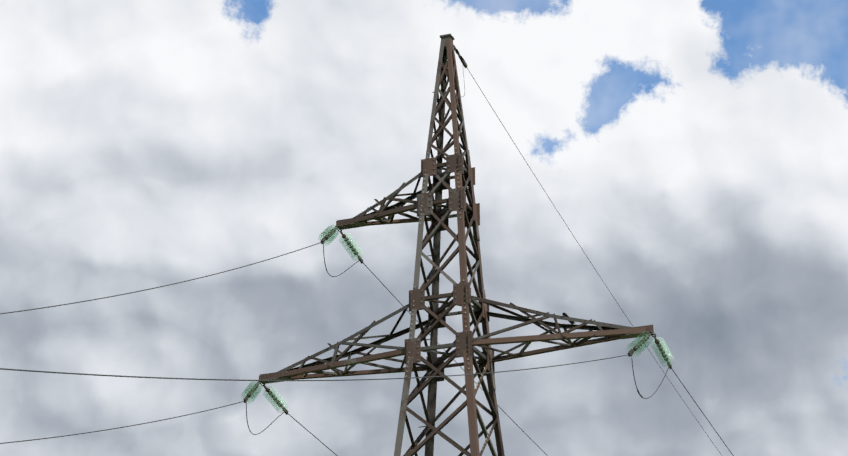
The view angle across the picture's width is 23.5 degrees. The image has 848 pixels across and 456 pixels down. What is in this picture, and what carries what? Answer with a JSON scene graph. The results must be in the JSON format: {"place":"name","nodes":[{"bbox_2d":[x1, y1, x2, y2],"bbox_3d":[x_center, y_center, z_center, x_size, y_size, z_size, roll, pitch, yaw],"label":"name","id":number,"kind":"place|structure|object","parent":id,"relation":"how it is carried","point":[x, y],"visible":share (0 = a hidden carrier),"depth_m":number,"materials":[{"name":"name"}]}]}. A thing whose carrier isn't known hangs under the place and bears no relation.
{"place":"outdoors","nodes":[
{"label":"outdoors","id":0,"kind":"place"},
{"bbox_2d":[0,0,847,455],"label":"sky","id":1,"kind":"structure","parent":0,"point":[695,152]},
{"bbox_2d":[241,225,673,412],"bbox_3d":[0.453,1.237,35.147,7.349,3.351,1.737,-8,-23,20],"label":"glass discs","id":2,"kind":"object","parent":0,"point":[349,252],"visible":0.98,"depth_m":35.47,"materials":[{"name":"green glass"}]},
{"label":"ground","id":3,"kind":"structure","parent":0,"visible":0},
{"bbox_2d":[259,34,654,455],"bbox_3d":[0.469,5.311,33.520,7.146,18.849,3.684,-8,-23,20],"label":"pylon lattice","id":4,"kind":"object","parent":3,"relation":"on","point":[465,342],"visible":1,"depth_m":35.10,"materials":[{"name":"brown metal"}]},
{"bbox_2d":[0,62,733,455],"bbox_3d":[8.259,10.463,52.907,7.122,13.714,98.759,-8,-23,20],"label":"conductors","id":5,"kind":"object","parent":4,"relation":"attached to","point":[324,380],"visible":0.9,"depth_m":30.06,"materials":[{"name":"metal"}]},
{"bbox_2d":[243,45,671,414],"bbox_3d":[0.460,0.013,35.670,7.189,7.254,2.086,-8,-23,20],"label":"string fittings","id":6,"kind":"object","parent":4,"relation":"attached to","point":[630,353],"visible":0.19,"depth_m":35.70,"materials":[{"name":"green glass"}]}
]}

